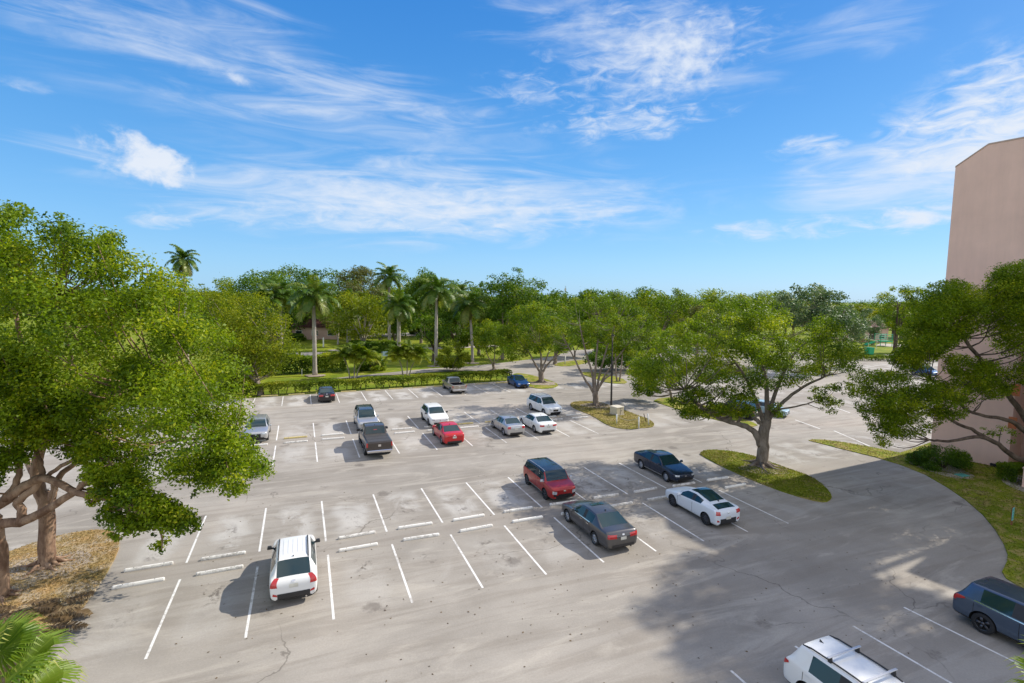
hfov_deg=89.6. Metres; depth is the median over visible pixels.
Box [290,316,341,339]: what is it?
house
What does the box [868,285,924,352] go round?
shade tree
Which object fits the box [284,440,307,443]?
wheel stop
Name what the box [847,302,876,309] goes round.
tree
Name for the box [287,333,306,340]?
bush
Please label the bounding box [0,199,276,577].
shade tree
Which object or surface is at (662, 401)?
grass island
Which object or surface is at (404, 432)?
wheel stop
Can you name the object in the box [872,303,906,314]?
tree
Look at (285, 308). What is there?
shade tree
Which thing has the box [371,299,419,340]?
shade tree
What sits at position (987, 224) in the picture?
apartment building
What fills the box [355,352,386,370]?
bush
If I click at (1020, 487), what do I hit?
soil bed
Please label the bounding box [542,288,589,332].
shade tree
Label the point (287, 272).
shade tree
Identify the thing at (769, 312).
tree
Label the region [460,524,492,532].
wheel stop
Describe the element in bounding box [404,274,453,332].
shade tree
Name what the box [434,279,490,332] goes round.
shade tree
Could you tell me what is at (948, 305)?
shade tree
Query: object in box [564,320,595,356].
shade tree
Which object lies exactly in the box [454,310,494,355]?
shade tree
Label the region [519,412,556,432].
parked car
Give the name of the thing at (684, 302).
shade tree
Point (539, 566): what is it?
parking line
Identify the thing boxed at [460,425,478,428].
wheel stop
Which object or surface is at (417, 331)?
bush
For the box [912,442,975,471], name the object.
bush
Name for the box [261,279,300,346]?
royal palm
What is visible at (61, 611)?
dead frond pile
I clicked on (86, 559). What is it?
soil bed
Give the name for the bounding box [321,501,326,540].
parking line
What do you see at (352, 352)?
palm clump
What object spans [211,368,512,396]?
hedge
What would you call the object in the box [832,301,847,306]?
tree
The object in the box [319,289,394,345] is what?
shade tree
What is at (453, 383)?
pickup truck
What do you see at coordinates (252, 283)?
shade tree
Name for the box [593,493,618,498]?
wheel stop
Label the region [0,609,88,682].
fan palm
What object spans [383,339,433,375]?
palm clump
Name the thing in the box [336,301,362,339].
royal palm
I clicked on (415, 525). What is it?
wheel stop
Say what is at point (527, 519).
wheel stop
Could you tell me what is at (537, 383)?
soil bed
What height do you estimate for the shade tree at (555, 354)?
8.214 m
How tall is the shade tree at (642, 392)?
6.610 m
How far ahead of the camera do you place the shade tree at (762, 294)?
135.97 m
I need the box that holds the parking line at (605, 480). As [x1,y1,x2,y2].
[584,467,627,493]
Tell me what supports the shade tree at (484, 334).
on the ground at (391, 366)
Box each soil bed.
[9,550,92,579]
[305,374,324,376]
[529,381,555,384]
[580,403,609,407]
[739,462,786,473]
[907,457,973,478]
[1002,475,1023,491]
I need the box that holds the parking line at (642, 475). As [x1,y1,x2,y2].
[619,463,665,487]
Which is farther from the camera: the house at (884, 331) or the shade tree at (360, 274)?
the house at (884, 331)
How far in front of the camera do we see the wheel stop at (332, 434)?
44.06 m
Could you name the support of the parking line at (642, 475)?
on the parking lot
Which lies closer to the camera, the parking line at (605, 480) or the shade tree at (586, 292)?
the parking line at (605, 480)
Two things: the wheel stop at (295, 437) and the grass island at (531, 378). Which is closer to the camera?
the wheel stop at (295, 437)
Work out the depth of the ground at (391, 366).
94.69 m
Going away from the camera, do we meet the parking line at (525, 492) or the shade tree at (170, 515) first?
the shade tree at (170, 515)
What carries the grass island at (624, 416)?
on the parking lot
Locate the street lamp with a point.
(612, 335)
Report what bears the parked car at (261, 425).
on the parking lot
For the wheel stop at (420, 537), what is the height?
0.129 m
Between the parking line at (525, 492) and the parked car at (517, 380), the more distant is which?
the parked car at (517, 380)
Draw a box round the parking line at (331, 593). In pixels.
[327,555,334,619]
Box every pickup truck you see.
[356,422,392,454]
[442,376,465,392]
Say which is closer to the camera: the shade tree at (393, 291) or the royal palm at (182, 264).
the royal palm at (182, 264)
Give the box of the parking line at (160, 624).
[144,579,180,658]
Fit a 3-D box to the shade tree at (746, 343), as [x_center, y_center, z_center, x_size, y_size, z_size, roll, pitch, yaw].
[17.251,2.901,36.920,18.658,12.686,12.290,1,5,0]
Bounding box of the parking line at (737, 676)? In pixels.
[730,670,745,682]
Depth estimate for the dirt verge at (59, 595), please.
21.54 m
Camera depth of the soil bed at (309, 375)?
75.45 m
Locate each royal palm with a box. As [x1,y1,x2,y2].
[164,244,200,363]
[247,283,284,340]
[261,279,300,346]
[285,273,341,374]
[330,304,341,344]
[332,288,361,342]
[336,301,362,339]
[372,262,407,343]
[380,289,416,353]
[405,267,438,342]
[413,274,460,365]
[443,281,474,330]
[449,290,490,361]
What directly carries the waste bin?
on the ground at (391, 366)
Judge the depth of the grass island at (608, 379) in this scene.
77.11 m
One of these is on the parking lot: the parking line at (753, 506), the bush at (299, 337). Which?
the parking line at (753, 506)
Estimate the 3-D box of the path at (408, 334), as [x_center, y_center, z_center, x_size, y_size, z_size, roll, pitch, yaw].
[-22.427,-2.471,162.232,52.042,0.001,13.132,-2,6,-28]
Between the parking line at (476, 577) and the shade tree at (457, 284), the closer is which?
the parking line at (476, 577)
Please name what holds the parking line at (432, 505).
on the parking lot
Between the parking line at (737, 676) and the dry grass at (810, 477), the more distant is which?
the dry grass at (810, 477)
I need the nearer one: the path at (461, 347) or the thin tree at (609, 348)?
the thin tree at (609, 348)
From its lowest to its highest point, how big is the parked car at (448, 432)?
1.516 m
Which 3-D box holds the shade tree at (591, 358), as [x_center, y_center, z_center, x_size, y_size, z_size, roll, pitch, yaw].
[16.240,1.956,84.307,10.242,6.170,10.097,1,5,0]
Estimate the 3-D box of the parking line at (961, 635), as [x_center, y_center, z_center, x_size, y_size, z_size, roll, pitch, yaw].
[16.683,10.797,18.291,0.092,0.001,5.015,-1,6,-25]
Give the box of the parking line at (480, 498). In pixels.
[466,482,494,514]
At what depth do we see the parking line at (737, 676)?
16.62 m
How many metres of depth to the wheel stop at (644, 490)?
32.42 m
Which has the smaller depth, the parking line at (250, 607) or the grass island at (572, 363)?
the parking line at (250, 607)
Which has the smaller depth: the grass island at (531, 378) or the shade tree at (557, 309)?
the grass island at (531, 378)
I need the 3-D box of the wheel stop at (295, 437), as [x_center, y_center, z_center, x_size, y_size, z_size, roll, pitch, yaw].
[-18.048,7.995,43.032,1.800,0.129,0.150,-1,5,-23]
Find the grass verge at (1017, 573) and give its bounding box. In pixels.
[809,439,1023,587]
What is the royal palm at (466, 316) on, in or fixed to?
on the ground at (391, 366)
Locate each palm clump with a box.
[327,341,380,378]
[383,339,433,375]
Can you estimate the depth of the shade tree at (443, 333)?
94.03 m
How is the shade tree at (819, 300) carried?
on the ground at (391, 366)
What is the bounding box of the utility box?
[609,405,623,415]
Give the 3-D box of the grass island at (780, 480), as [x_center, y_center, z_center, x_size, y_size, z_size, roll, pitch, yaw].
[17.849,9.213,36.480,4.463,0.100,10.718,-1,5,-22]
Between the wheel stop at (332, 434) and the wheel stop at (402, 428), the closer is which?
the wheel stop at (332, 434)
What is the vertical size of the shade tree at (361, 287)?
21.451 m
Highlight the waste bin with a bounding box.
[864,347,874,354]
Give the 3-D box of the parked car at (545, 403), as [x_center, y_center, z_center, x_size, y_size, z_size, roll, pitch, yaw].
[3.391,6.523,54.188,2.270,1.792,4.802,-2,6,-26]
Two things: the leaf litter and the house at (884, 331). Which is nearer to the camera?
the leaf litter
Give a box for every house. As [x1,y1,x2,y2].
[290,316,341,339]
[832,320,890,342]
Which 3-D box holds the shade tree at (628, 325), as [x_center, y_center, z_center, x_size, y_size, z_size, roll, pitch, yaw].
[10.497,0.984,57.318,13.499,12.708,11.069,1,5,0]
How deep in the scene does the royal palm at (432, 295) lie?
87.43 m
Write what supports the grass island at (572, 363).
on the parking lot
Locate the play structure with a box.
[863,333,892,345]
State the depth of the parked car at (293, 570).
20.30 m
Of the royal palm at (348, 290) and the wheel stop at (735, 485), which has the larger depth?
the royal palm at (348, 290)
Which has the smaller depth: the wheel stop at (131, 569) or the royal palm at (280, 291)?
the wheel stop at (131, 569)
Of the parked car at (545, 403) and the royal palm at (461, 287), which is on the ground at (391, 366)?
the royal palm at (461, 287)
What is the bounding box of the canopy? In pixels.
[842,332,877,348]
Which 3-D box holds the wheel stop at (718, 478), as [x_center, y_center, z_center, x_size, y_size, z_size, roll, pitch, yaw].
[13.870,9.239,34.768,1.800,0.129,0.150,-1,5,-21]
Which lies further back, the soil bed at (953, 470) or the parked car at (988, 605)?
the soil bed at (953, 470)
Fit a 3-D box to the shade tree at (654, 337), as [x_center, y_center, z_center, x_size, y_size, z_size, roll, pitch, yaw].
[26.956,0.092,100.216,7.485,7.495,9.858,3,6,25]
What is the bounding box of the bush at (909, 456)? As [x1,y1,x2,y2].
[905,451,922,465]
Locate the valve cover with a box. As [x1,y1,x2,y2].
[954,473,969,476]
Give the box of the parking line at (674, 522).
[643,503,703,540]
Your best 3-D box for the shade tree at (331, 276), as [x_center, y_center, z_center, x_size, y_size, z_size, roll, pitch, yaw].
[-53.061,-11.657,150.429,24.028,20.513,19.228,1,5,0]
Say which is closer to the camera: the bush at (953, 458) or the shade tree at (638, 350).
the bush at (953, 458)
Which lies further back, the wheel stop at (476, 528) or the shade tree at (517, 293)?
the shade tree at (517, 293)
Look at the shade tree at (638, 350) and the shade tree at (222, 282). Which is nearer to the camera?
the shade tree at (638, 350)
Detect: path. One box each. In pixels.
[296,352,322,355]
[370,333,454,336]
[425,345,493,348]
[877,343,900,346]
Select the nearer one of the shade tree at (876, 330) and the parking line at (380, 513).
the parking line at (380, 513)
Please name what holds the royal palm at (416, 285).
on the ground at (391, 366)
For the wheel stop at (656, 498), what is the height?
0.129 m
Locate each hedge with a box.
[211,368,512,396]
[214,352,346,375]
[350,339,396,352]
[833,355,936,360]
[995,461,1023,482]
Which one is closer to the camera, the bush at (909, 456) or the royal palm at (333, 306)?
the bush at (909, 456)
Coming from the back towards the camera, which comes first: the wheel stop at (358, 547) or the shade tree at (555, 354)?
the shade tree at (555, 354)
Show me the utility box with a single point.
(617, 409)
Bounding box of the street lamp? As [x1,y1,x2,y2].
[610,334,614,405]
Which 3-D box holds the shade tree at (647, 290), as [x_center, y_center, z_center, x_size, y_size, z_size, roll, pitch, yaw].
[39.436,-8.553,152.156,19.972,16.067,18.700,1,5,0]
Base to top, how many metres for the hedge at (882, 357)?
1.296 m
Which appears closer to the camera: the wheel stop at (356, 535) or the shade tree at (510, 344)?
the wheel stop at (356, 535)
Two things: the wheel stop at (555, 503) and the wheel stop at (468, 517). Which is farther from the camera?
the wheel stop at (555, 503)
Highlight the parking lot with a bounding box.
[0,346,1023,682]
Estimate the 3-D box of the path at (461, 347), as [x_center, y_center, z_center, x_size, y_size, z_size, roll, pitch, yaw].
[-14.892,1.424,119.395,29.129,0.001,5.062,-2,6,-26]
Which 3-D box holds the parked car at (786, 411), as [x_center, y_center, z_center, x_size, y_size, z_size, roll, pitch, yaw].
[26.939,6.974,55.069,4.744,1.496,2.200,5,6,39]
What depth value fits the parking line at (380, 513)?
28.52 m
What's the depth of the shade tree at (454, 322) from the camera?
120.40 m
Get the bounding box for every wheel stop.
[112,577,164,589]
[124,561,173,572]
[196,564,243,575]
[201,551,245,560]
[284,436,306,438]
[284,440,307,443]
[322,433,343,435]
[322,437,344,439]
[338,531,375,539]
[339,542,377,551]
[392,427,411,429]
[394,431,414,433]
[398,522,432,529]
[403,533,438,540]
[453,514,484,521]
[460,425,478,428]
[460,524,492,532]
[503,506,532,512]
[512,515,542,522]
[549,499,576,505]
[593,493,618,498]
[611,501,632,506]
[633,487,656,492]
[647,495,666,500]
[672,481,694,486]
[707,476,728,480]
[724,483,745,488]
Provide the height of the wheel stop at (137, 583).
0.129 m
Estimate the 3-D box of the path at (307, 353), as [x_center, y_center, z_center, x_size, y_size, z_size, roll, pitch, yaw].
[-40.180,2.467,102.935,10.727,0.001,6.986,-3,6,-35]
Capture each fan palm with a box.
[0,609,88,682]
[1004,639,1023,682]
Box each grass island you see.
[513,373,557,388]
[554,360,586,365]
[570,401,653,428]
[582,372,626,383]
[654,397,757,426]
[700,450,831,501]
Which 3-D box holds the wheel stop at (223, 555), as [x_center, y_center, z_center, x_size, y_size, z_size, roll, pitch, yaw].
[-13.186,9.787,23.583,1.800,0.129,0.150,-1,5,-23]
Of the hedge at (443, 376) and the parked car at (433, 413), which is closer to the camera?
the parked car at (433, 413)
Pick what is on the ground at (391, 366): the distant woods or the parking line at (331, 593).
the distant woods
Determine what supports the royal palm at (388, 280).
on the ground at (391, 366)
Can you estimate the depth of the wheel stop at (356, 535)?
25.75 m
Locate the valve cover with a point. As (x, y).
(962, 475)
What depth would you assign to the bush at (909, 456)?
38.56 m
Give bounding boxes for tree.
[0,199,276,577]
[0,325,203,604]
[153,303,183,323]
[184,283,305,383]
[193,276,260,331]
[218,330,292,395]
[220,268,335,334]
[220,269,295,333]
[259,265,327,332]
[290,267,363,326]
[298,280,339,318]
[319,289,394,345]
[332,265,385,339]
[333,268,387,332]
[352,285,404,339]
[368,272,422,333]
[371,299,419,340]
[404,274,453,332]
[412,313,454,360]
[415,304,468,345]
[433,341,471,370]
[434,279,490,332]
[440,296,482,346]
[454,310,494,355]
[470,316,504,370]
[471,267,558,359]
[493,285,565,338]
[494,300,570,382]
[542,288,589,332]
[544,322,573,363]
[547,293,663,406]
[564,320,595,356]
[574,289,614,322]
[580,340,637,371]
[585,289,644,339]
[595,341,626,381]
[609,339,635,381]
[616,285,676,331]
[621,346,649,359]
[624,348,685,400]
[625,295,868,471]
[631,287,698,335]
[641,323,667,351]
[678,303,721,360]
[692,288,750,348]
[749,289,802,342]
[756,307,786,335]
[769,282,872,364]
[788,322,805,334]
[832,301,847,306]
[844,259,1023,462]
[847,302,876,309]
[853,304,877,316]
[854,307,873,318]
[856,308,886,344]
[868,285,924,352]
[868,310,909,337]
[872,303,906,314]
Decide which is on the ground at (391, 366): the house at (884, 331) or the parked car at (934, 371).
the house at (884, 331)
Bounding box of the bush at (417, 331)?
[409,328,425,334]
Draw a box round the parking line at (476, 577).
[450,534,483,587]
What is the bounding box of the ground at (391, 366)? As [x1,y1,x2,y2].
[0,294,926,408]
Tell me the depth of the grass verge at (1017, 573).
32.34 m
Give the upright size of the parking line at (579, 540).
0.001 m
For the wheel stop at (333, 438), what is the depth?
42.81 m
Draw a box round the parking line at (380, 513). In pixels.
[372,494,386,531]
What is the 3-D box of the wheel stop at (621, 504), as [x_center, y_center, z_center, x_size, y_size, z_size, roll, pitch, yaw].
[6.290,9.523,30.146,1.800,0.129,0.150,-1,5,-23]
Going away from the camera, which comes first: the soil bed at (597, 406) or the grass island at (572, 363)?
the soil bed at (597, 406)
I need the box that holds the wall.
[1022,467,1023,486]
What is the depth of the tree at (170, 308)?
160.54 m
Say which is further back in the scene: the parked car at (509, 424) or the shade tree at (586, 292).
the shade tree at (586, 292)
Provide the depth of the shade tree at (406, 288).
148.47 m
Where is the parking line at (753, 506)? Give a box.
[719,490,786,522]
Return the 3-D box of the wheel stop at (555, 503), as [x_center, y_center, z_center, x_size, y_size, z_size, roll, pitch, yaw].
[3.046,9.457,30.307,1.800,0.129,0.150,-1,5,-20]
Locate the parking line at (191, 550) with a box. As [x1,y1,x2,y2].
[185,516,206,562]
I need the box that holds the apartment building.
[931,137,1023,466]
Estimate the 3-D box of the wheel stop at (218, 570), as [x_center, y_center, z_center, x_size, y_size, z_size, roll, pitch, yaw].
[-12.654,9.904,22.362,1.800,0.129,0.150,-1,5,-23]
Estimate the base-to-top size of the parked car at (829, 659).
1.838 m
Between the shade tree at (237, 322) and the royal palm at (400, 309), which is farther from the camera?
the royal palm at (400, 309)
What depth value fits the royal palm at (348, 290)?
125.06 m
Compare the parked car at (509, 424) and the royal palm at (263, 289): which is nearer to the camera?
the parked car at (509, 424)
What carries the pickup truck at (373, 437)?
on the parking lot
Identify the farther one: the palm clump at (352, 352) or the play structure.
the play structure
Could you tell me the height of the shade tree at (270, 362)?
8.415 m
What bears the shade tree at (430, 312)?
on the ground at (391, 366)
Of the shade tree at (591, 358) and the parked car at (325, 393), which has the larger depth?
the shade tree at (591, 358)
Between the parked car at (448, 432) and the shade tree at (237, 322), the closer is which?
the parked car at (448, 432)
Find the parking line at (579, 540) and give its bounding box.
[553,517,603,561]
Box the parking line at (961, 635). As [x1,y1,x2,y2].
[903,607,1017,663]
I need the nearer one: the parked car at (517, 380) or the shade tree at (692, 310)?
the parked car at (517, 380)
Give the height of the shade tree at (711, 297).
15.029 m
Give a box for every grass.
[700,449,820,496]
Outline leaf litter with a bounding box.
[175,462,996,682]
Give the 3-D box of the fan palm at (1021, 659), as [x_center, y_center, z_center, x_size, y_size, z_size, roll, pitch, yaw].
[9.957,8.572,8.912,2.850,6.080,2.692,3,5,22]
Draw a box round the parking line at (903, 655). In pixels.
[853,626,951,682]
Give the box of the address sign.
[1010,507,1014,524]
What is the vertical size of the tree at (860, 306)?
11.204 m
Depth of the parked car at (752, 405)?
52.32 m
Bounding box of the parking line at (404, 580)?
[391,544,412,602]
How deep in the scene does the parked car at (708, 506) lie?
28.15 m
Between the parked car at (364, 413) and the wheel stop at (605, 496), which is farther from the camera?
the parked car at (364, 413)
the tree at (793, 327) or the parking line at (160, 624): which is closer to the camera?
the parking line at (160, 624)
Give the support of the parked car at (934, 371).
on the parking lot
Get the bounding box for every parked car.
[243,414,271,439]
[267,534,319,600]
[315,386,335,401]
[353,404,378,427]
[420,403,448,425]
[432,421,463,443]
[491,415,524,434]
[507,374,528,387]
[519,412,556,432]
[523,457,575,499]
[527,393,561,413]
[562,500,636,548]
[634,449,693,481]
[665,486,739,524]
[717,400,758,418]
[751,399,789,415]
[783,635,903,682]
[911,365,936,375]
[953,576,1023,644]
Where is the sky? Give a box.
[0,0,1023,303]
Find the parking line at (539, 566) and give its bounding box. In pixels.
[504,526,546,574]
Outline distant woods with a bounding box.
[81,287,907,305]
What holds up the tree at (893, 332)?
on the ground at (391, 366)
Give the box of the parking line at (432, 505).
[421,488,442,522]
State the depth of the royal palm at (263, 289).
111.12 m
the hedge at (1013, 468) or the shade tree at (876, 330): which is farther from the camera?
the shade tree at (876, 330)
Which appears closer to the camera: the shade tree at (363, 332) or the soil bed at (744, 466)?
the soil bed at (744, 466)
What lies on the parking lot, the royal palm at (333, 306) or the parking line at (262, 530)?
the parking line at (262, 530)
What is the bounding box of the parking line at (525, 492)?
[508,477,541,506]
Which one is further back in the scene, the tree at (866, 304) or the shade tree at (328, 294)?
the tree at (866, 304)
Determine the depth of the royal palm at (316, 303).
74.35 m
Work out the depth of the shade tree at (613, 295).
145.51 m
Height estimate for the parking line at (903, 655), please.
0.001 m
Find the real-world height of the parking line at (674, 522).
0.001 m
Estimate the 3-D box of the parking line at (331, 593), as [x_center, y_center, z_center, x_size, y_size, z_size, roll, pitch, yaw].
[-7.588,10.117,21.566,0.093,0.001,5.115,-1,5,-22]
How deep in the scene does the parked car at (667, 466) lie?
35.00 m
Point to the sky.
(748, 147)
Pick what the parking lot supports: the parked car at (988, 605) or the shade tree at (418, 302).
the parked car at (988, 605)
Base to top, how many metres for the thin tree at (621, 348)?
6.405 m
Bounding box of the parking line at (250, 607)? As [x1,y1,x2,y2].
[244,566,258,637]
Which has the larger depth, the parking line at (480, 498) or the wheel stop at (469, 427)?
the wheel stop at (469, 427)
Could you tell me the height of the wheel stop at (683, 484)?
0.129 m
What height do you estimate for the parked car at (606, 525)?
1.506 m
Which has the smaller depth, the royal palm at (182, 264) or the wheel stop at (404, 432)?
the wheel stop at (404, 432)
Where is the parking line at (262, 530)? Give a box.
[258,508,266,551]
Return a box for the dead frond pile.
[0,591,94,636]
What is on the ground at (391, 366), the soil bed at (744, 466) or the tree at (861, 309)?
the tree at (861, 309)
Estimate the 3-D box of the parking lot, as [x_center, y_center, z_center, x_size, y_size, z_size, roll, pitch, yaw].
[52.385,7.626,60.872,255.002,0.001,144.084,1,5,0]
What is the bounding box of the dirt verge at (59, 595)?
[0,530,118,682]
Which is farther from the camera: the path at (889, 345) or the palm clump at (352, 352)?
the path at (889, 345)
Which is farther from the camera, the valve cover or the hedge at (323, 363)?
the hedge at (323, 363)
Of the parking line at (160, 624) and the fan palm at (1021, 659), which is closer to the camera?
the fan palm at (1021, 659)
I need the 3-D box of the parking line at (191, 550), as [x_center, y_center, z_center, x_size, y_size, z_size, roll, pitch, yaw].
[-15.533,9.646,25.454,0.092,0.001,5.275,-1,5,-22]
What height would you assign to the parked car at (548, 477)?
1.651 m

